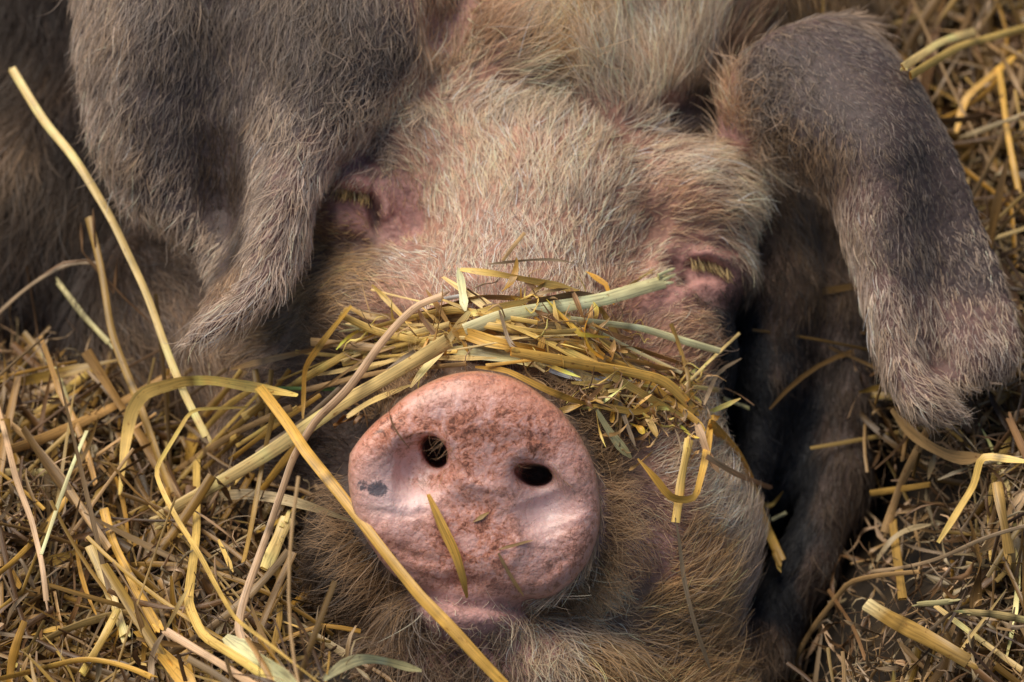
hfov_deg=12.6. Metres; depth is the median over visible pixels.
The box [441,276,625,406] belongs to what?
straw leaf
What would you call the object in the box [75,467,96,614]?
straw stalk
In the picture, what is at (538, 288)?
straw leaf
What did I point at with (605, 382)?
straw fibre
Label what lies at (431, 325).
straw leaf
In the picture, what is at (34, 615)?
straw stalk
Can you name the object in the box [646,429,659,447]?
straw fibre
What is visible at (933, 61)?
straw stalk
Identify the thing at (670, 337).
straw stalk
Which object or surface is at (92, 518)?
straw stalk
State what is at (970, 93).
straw leaf
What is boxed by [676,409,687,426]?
straw fibre
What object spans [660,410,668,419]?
straw leaf
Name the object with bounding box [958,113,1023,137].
straw stalk
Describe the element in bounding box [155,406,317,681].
straw leaf
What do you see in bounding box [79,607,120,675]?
straw stalk
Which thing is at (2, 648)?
straw stalk
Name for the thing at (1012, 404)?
straw stalk
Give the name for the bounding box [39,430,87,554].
straw stalk
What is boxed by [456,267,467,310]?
straw leaf
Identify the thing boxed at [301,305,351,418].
straw leaf
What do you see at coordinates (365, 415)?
straw fibre
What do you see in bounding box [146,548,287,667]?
straw stalk
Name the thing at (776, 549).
straw stalk
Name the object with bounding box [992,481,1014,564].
straw stalk
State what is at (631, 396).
straw stalk
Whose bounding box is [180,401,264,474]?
straw stalk
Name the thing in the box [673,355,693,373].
straw fibre
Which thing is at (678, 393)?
straw stalk
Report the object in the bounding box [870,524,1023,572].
straw stalk
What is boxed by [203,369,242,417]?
straw stalk
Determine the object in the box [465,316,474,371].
straw fibre
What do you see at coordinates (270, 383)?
straw stalk
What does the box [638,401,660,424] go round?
straw leaf
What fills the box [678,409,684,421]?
straw leaf
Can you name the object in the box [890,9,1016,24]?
straw stalk
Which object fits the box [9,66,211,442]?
straw stalk
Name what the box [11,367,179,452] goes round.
straw stalk
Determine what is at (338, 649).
straw stalk
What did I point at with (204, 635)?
straw stalk
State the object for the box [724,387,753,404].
straw fibre
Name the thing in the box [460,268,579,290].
straw leaf
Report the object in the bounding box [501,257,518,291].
straw leaf
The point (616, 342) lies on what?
straw fibre
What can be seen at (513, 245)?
straw stalk
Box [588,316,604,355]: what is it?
straw leaf
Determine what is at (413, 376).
straw leaf
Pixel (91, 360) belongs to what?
straw stalk
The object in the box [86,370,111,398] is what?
straw stalk
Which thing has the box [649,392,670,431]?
straw leaf
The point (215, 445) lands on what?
straw stalk
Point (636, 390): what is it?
straw leaf
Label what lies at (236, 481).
straw stalk
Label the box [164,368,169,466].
straw stalk
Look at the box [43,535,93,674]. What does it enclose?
straw stalk
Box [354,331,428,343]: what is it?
straw leaf
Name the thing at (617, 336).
straw leaf
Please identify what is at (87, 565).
straw stalk
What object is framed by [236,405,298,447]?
straw stalk
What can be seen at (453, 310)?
straw stalk
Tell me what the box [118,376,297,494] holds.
straw leaf
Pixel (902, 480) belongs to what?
straw stalk
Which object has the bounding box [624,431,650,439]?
straw leaf
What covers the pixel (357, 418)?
straw leaf
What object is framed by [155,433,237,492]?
straw stalk
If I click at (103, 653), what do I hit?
straw stalk
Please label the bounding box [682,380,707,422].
straw fibre
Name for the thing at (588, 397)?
straw fibre
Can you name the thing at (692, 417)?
straw stalk
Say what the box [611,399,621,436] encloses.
straw leaf
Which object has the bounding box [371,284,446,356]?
straw leaf
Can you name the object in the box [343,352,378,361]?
straw fibre
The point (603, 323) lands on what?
straw leaf
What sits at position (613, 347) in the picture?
straw leaf
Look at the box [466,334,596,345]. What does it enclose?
straw stalk
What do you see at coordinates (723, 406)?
straw leaf
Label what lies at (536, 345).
straw stalk
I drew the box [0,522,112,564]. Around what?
straw stalk
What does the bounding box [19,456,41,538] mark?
straw stalk
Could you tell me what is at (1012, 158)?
straw stalk
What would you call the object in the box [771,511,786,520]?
straw stalk
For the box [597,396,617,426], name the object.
straw leaf
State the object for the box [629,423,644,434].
straw leaf
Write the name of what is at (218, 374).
straw stalk
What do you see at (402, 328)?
straw stalk
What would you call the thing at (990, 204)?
straw stalk
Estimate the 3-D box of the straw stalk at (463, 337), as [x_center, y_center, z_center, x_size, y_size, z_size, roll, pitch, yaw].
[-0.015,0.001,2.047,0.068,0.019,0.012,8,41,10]
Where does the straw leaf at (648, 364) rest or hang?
on the pig
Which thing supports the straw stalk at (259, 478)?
on the straw bedding
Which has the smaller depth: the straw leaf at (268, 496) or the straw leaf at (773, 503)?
the straw leaf at (268, 496)
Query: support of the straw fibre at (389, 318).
on the pig
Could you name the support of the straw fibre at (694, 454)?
on the pig
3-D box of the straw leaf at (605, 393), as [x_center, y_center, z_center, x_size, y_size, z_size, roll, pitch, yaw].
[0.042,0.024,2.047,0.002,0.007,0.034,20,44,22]
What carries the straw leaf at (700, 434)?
on the pig
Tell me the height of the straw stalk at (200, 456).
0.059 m
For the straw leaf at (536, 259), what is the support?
on the pig
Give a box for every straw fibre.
[343,316,384,350]
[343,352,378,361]
[353,404,367,427]
[356,307,391,320]
[362,283,377,369]
[391,297,398,330]
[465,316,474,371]
[467,288,497,307]
[473,279,497,289]
[488,304,504,316]
[511,343,545,385]
[531,287,557,299]
[535,319,547,341]
[536,320,575,325]
[541,301,570,337]
[561,312,599,342]
[568,396,624,404]
[572,368,619,396]
[572,377,616,411]
[579,366,594,409]
[581,365,614,400]
[596,395,605,446]
[601,314,629,366]
[609,371,621,403]
[609,404,618,431]
[616,299,622,321]
[626,404,674,427]
[628,403,638,421]
[632,415,650,419]
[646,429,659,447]
[648,403,668,436]
[657,411,681,449]
[658,369,679,379]
[659,413,693,436]
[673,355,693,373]
[673,402,682,433]
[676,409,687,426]
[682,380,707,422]
[689,431,699,462]
[691,358,709,384]
[697,389,710,418]
[699,375,723,384]
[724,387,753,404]
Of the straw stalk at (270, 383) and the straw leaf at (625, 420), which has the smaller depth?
the straw leaf at (625, 420)
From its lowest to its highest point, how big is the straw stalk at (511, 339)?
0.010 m
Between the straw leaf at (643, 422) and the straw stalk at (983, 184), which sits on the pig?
the straw leaf at (643, 422)
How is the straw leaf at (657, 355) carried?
on the pig
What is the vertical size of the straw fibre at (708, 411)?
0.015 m
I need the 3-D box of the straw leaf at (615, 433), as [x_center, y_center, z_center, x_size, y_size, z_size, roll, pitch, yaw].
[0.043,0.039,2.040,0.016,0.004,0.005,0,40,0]
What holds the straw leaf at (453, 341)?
on the pig
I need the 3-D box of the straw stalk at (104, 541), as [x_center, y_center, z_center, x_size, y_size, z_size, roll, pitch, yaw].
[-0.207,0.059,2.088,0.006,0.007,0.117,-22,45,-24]
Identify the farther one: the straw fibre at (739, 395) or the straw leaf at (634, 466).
the straw fibre at (739, 395)
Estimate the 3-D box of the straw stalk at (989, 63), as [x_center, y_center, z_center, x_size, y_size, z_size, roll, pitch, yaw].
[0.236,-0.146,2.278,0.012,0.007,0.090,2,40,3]
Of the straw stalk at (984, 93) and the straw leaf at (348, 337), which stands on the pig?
the straw leaf at (348, 337)
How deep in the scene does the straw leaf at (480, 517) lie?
2.00 m
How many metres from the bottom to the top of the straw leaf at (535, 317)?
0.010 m
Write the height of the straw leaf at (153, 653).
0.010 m
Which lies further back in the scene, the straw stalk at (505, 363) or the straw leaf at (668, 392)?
the straw leaf at (668, 392)
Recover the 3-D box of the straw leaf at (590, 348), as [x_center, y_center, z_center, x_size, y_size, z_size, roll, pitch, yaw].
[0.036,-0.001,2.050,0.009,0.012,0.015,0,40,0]
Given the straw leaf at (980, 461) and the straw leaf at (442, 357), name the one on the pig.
the straw leaf at (442, 357)
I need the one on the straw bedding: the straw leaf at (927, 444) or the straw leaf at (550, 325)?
the straw leaf at (927, 444)
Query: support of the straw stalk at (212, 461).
on the straw bedding
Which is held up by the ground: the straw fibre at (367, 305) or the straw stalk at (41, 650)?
the straw stalk at (41, 650)
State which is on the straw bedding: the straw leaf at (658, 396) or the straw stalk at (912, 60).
the straw stalk at (912, 60)
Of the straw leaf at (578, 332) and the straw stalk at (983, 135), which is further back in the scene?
the straw stalk at (983, 135)
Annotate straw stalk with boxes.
[0,261,96,313]
[0,360,99,451]
[0,408,48,610]
[0,497,67,574]
[0,514,52,608]
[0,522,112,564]
[0,630,44,651]
[0,657,156,680]
[2,413,111,551]
[3,468,47,476]
[3,494,171,541]
[4,625,65,645]
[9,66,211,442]
[9,594,158,674]
[9,612,79,621]
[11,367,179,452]
[15,663,32,681]
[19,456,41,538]
[23,602,94,679]
[26,425,100,490]
[33,369,93,413]
[34,351,56,556]
[35,412,156,499]
[37,629,172,681]
[38,211,173,493]
[38,335,96,486]
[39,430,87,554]
[41,353,75,436]
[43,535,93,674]
[49,500,218,680]
[53,353,111,679]
[56,278,112,348]
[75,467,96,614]
[78,432,154,485]
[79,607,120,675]
[81,348,204,510]
[85,545,130,642]
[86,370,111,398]
[99,507,163,632]
[102,454,274,616]
[107,588,223,608]
[108,446,116,519]
[110,561,333,636]
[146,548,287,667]
[149,334,452,529]
[151,468,223,543]
[155,367,192,408]
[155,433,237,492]
[157,367,227,412]
[157,383,267,505]
[162,628,255,681]
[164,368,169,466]
[165,487,196,642]
[171,434,242,498]
[173,432,228,474]
[176,404,292,470]
[177,476,242,537]
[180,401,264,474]
[184,459,273,679]
[185,485,271,629]
[192,368,246,425]
[199,382,258,438]
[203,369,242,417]
[204,597,311,632]
[223,589,308,675]
[228,393,321,460]
[234,291,449,681]
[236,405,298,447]
[241,349,353,420]
[241,411,274,562]
[249,597,286,669]
[252,369,265,438]
[254,368,290,416]
[255,382,347,451]
[255,385,508,681]
[260,445,294,489]
[260,509,290,570]
[264,602,344,657]
[265,369,273,414]
[268,566,282,660]
[276,328,440,382]
[278,386,354,390]
[295,350,457,358]
[306,361,466,392]
[310,338,404,353]
[338,323,431,343]
[339,312,418,343]
[339,321,450,361]
[341,338,427,366]
[346,323,409,331]
[358,306,537,332]
[371,289,544,371]
[386,320,510,350]
[414,307,514,324]
[419,336,537,340]
[432,292,466,303]
[447,334,577,351]
[462,268,675,334]
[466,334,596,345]
[484,322,583,334]
[486,359,531,366]
[501,232,525,260]
[504,347,698,415]
[511,297,636,398]
[512,338,569,341]
[524,343,672,380]
[559,319,624,361]
[562,312,596,351]
[562,340,699,424]
[568,316,720,353]
[589,326,682,373]
[601,338,701,385]
[620,394,702,409]
[623,357,701,408]
[669,323,690,397]
[671,435,692,522]
[684,332,740,385]
[692,385,735,394]
[705,454,772,488]
[708,420,785,571]
[723,396,749,409]
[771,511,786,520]
[788,569,919,679]
[827,589,865,660]
[862,599,978,669]
[870,482,930,495]
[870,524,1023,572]
[881,426,931,538]
[889,518,906,599]
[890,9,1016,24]
[900,28,976,71]
[909,25,1023,79]
[912,599,960,606]
[916,12,1023,117]
[921,0,956,63]
[921,11,1023,120]
[925,607,1023,647]
[927,629,964,681]
[933,104,1023,121]
[939,39,1019,123]
[942,0,1008,116]
[943,58,1023,83]
[946,131,1022,153]
[953,609,1023,622]
[955,58,1021,116]
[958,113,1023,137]
[959,112,1023,159]
[961,164,1017,267]
[967,505,981,621]
[968,47,988,217]
[973,109,1001,205]
[979,489,1023,552]
[980,20,1006,224]
[981,223,1023,401]
[983,0,1007,96]
[985,478,1023,610]
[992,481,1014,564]
[996,13,1021,45]
[996,67,1021,193]
[1006,412,1023,458]
[1007,382,1023,451]
[1010,53,1023,149]
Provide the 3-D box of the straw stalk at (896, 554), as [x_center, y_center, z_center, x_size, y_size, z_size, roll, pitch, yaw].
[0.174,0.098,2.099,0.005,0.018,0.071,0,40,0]
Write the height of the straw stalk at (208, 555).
0.058 m
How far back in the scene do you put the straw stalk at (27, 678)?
2.02 m
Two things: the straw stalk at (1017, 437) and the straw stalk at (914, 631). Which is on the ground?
the straw stalk at (914, 631)
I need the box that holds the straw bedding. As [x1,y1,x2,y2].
[0,0,1023,681]
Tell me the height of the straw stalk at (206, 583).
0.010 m
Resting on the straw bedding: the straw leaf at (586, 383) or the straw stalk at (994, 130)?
the straw stalk at (994, 130)
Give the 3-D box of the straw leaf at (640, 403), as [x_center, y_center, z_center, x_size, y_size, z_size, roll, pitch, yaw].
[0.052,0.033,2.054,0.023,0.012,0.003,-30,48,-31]
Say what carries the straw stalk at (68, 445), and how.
on the straw bedding
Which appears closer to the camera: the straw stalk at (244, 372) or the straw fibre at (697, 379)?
the straw fibre at (697, 379)
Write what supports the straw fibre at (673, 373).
on the pig
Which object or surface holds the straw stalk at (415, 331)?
on the pig
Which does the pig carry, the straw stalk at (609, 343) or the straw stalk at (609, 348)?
the straw stalk at (609, 343)
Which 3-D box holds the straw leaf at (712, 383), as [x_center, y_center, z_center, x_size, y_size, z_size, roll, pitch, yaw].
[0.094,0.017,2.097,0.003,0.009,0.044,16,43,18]
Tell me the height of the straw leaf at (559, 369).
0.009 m
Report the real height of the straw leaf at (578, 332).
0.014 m
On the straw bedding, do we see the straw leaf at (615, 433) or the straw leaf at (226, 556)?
the straw leaf at (226, 556)
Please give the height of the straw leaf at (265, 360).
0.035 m
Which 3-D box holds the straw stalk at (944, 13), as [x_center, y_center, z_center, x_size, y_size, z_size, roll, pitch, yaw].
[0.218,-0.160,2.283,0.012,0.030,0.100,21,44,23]
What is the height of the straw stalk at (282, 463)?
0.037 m
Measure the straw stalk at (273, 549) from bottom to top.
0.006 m
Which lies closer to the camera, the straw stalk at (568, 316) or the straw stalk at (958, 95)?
the straw stalk at (568, 316)
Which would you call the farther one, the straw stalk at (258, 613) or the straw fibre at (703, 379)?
the straw fibre at (703, 379)
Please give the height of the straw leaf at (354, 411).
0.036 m
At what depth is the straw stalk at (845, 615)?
2.08 m
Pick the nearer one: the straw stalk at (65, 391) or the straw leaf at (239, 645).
the straw leaf at (239, 645)
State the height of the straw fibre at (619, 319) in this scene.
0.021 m
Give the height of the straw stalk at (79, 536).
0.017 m
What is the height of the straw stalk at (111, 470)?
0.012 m
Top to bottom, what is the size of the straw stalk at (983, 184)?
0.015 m
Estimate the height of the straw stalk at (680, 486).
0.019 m
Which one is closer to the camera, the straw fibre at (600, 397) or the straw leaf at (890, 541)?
the straw fibre at (600, 397)
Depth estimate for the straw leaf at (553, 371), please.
2.04 m
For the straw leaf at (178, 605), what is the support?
on the straw bedding
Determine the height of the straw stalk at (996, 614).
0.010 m
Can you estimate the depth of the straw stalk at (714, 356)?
2.09 m
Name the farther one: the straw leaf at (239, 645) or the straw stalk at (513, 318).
the straw stalk at (513, 318)
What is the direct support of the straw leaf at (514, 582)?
on the pig
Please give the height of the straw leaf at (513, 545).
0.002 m
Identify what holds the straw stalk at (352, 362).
on the pig
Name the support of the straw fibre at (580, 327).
on the straw leaf at (590, 348)
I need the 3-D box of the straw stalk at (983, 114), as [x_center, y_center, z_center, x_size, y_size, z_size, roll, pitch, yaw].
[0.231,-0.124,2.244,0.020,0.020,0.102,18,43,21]
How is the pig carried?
on the ground
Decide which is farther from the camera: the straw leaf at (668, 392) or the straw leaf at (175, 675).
the straw leaf at (668, 392)
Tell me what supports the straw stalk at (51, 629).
on the straw bedding
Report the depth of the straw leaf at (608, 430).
2.04 m
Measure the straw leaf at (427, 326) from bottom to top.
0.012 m
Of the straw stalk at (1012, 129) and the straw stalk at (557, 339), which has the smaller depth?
the straw stalk at (557, 339)
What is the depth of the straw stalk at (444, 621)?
2.00 m
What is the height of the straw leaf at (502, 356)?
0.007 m
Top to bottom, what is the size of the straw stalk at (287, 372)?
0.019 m
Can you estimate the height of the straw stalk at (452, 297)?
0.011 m
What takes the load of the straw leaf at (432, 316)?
on the pig
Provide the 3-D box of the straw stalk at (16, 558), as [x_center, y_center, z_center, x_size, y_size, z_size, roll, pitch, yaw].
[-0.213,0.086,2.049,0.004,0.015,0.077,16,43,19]
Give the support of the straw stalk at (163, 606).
on the straw bedding
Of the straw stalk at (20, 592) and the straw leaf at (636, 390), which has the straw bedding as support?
the straw stalk at (20, 592)
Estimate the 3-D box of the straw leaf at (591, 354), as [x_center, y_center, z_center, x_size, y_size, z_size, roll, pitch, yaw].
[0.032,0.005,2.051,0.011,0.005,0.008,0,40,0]
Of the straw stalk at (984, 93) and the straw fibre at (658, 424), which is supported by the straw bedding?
the straw stalk at (984, 93)
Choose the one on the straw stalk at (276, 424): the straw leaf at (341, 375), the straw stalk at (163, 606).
the straw leaf at (341, 375)
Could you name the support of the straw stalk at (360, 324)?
on the straw fibre
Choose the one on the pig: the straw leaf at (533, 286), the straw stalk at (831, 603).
the straw leaf at (533, 286)
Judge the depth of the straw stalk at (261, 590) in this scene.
2.04 m
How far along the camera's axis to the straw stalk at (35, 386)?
2.15 m
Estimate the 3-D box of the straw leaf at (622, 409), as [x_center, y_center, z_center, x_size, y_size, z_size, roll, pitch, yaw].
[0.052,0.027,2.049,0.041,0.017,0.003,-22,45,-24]
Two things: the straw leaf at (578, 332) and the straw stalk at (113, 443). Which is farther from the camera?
the straw stalk at (113, 443)
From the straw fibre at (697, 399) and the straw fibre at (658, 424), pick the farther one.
the straw fibre at (697, 399)
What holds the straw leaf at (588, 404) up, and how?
on the pig
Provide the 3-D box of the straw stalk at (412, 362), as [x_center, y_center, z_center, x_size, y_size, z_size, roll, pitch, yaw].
[-0.095,0.037,2.060,0.137,0.110,0.018,-2,40,-2]
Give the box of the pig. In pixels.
[0,0,1023,681]
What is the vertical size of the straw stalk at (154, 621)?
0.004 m
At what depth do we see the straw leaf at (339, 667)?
1.98 m
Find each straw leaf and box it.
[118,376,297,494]
[134,630,195,681]
[148,634,163,681]
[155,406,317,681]
[165,589,187,630]
[200,489,354,522]
[217,539,233,571]
[222,634,296,681]
[231,338,355,369]
[293,320,466,409]
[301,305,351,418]
[317,355,496,375]
[323,654,421,680]
[333,414,356,425]
[334,415,360,428]
[336,330,377,349]
[342,307,393,320]
[346,384,409,418]
[347,328,459,376]
[348,311,480,341]
[353,414,363,425]
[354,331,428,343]
[362,332,443,355]
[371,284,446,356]
[386,350,418,369]
[389,388,408,447]
[396,295,530,322]
[401,323,500,331]
[409,286,442,381]
[410,311,470,387]
[418,309,434,334]
[422,307,444,331]
[426,289,460,345]
[426,319,440,372]
[426,494,467,597]
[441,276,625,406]
[442,299,571,356]
[447,328,544,351]
[449,325,468,354]
[449,345,545,367]
[451,327,535,343]
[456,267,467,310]
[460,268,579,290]
[469,299,530,316]
[471,316,528,343]
[473,512,488,521]
[475,366,586,404]
[488,258,575,264]
[498,310,514,346]
[498,553,523,595]
[499,540,532,549]
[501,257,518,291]
[508,324,683,416]
[518,299,547,314]
[520,288,541,321]
[520,321,583,328]
[524,282,539,316]
[526,336,544,368]
[528,291,593,304]
[529,282,544,294]
[529,288,567,297]
[534,367,576,391]
[542,357,699,376]
[546,299,609,337]
[548,365,579,376]
[549,368,635,382]
[553,300,564,346]
[556,341,573,347]
[557,305,596,342]
[558,314,607,330]
[559,399,603,412]
[562,346,698,369]
[567,317,610,337]
[570,288,587,328]
[571,380,694,391]
[573,368,606,380]
[578,344,597,360]
[580,384,625,408]
[581,395,592,407]
[584,317,603,358]
[584,375,694,379]
[584,383,603,401]
[585,387,625,393]
[586,271,614,304]
[588,304,616,354]
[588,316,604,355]
[588,379,626,410]
[592,397,666,414]
[592,423,627,436]
[593,302,598,317]
[595,327,633,339]
[595,339,691,421]
[596,409,631,458]
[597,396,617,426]
[598,345,627,352]
[599,306,625,356]
[606,379,622,403]
[608,339,615,360]
[609,393,619,422]
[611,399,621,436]
[614,394,651,431]
[618,399,635,445]
[619,381,644,393]
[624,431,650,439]
[628,269,653,284]
[628,393,642,422]
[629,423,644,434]
[629,452,651,470]
[630,406,652,439]
[631,419,657,428]
[637,414,713,502]
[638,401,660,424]
[638,406,657,437]
[644,394,689,407]
[644,401,690,428]
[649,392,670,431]
[650,405,668,416]
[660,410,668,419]
[661,388,675,407]
[675,518,712,674]
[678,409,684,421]
[678,423,698,437]
[694,422,719,472]
[703,358,741,404]
[709,398,740,413]
[762,491,782,507]
[875,524,930,561]
[890,408,981,464]
[937,453,1023,542]
[954,51,1020,132]
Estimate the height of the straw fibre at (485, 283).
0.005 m
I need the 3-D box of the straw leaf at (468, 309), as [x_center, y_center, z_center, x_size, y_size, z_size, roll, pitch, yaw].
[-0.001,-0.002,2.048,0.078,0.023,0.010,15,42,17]
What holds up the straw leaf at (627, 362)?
on the pig
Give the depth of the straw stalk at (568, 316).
2.06 m
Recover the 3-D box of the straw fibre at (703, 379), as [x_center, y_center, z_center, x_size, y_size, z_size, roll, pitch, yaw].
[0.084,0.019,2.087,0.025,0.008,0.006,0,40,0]
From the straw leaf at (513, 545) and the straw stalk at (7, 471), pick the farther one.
the straw stalk at (7, 471)
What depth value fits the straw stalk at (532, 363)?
2.07 m
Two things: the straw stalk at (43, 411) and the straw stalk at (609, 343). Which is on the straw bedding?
the straw stalk at (43, 411)
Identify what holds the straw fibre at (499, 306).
on the straw leaf at (508, 304)
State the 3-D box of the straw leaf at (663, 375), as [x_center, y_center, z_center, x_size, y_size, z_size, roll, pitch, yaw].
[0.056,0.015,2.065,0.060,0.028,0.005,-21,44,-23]
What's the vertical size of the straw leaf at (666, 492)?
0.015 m
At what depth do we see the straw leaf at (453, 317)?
2.06 m
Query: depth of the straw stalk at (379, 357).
2.07 m
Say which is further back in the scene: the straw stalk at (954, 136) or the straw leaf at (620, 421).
the straw stalk at (954, 136)
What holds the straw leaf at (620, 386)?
on the pig
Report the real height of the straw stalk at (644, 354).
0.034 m
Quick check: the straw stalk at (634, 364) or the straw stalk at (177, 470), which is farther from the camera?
the straw stalk at (177, 470)
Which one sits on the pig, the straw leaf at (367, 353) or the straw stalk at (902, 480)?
the straw leaf at (367, 353)
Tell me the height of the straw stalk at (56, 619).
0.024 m
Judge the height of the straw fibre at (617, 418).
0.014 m
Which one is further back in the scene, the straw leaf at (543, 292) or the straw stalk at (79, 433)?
the straw stalk at (79, 433)
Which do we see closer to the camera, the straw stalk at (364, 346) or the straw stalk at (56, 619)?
the straw stalk at (56, 619)
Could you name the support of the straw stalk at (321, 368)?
on the pig
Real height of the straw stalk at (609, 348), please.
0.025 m
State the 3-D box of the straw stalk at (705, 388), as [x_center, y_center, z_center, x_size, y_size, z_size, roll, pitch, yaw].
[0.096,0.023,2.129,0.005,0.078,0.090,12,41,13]
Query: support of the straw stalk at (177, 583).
on the straw bedding
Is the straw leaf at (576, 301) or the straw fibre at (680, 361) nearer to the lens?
the straw leaf at (576, 301)
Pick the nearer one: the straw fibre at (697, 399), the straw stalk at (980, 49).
the straw fibre at (697, 399)
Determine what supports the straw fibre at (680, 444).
on the pig
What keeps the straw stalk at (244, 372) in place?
on the straw bedding
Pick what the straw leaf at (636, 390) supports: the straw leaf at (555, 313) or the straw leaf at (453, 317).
the straw leaf at (555, 313)
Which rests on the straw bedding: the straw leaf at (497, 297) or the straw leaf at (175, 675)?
the straw leaf at (175, 675)
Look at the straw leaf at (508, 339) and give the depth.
2.03 m
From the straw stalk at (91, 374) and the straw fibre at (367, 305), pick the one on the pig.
the straw fibre at (367, 305)
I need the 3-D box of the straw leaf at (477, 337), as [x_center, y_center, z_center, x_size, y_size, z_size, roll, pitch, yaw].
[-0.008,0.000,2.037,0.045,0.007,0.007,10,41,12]
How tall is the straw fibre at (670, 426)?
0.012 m
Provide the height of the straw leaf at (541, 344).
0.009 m
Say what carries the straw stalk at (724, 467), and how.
on the pig
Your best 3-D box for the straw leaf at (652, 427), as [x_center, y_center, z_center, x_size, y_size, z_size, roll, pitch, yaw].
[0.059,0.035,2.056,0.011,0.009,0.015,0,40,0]
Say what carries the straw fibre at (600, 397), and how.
on the pig
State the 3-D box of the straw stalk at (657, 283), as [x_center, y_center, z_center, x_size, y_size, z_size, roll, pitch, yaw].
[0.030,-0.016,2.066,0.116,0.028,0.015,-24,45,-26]
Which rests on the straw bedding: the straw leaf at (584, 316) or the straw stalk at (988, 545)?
the straw stalk at (988, 545)
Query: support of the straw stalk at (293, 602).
on the straw bedding
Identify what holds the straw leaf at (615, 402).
on the pig
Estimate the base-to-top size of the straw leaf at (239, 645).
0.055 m
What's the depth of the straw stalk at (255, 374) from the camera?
2.10 m
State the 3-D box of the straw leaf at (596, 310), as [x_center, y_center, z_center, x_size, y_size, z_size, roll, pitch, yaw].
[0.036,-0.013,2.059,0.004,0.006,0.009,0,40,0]
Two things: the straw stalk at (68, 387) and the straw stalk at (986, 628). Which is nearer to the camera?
the straw stalk at (986, 628)
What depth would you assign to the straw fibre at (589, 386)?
2.04 m
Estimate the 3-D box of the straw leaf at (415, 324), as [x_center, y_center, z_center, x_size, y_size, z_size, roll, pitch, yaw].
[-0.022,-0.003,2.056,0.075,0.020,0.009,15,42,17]
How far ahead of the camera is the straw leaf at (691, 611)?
2.05 m
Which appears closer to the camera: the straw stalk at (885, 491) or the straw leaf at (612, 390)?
the straw leaf at (612, 390)
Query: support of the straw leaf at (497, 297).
on the pig
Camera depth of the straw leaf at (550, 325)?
2.05 m
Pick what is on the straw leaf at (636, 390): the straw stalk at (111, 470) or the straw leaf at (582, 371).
the straw leaf at (582, 371)
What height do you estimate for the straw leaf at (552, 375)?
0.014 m
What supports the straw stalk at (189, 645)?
on the straw bedding
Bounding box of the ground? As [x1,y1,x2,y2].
[0,0,1023,681]
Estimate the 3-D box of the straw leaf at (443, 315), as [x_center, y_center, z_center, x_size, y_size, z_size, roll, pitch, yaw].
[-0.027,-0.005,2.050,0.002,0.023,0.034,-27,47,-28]
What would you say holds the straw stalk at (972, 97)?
on the straw bedding
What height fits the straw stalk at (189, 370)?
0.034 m
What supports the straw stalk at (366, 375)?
on the pig
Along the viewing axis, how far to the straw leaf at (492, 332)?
2.04 m
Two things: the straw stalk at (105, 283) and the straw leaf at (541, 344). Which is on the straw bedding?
the straw stalk at (105, 283)
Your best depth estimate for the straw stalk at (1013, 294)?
2.15 m
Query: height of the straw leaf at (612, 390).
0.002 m
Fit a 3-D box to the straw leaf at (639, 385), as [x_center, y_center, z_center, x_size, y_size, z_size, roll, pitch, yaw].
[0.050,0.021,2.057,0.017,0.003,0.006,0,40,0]
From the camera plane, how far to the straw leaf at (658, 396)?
2.07 m
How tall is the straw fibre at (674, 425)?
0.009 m
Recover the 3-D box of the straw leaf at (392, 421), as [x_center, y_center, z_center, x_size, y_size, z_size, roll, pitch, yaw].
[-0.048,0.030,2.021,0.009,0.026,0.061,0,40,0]
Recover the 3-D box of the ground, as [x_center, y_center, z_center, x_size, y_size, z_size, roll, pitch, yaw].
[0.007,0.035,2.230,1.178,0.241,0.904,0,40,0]
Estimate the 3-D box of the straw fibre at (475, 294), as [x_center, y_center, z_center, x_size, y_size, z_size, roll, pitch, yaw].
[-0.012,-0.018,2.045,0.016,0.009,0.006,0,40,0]
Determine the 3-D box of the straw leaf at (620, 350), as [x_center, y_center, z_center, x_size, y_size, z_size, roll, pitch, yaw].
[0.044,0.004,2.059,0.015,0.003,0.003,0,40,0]
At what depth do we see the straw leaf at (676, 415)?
2.06 m
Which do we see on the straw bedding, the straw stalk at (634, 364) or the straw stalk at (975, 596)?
the straw stalk at (975, 596)
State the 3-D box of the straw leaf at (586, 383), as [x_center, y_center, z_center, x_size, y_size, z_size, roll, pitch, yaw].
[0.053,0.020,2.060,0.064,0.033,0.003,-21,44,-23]
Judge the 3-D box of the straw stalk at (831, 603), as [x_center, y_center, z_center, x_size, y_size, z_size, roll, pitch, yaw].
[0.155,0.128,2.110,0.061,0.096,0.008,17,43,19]
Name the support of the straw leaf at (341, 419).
on the pig
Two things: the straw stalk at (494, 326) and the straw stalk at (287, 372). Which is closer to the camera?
the straw stalk at (494, 326)
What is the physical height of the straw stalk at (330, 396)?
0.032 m
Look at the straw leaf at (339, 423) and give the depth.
2.08 m
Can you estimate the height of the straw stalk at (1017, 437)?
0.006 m
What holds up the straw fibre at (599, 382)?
on the pig
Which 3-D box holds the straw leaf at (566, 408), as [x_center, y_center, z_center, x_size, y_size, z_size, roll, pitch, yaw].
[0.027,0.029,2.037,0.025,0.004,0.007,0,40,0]
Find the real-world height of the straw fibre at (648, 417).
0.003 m
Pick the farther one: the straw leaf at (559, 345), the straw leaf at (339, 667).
the straw leaf at (559, 345)
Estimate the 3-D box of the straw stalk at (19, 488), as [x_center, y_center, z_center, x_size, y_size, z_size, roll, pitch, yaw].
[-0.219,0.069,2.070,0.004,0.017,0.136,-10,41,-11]
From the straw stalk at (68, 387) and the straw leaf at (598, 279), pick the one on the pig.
the straw leaf at (598, 279)
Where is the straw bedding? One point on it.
(64, 592)
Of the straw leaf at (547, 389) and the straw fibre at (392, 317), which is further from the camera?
the straw fibre at (392, 317)
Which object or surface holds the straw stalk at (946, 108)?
on the straw bedding
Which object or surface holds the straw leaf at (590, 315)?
on the pig

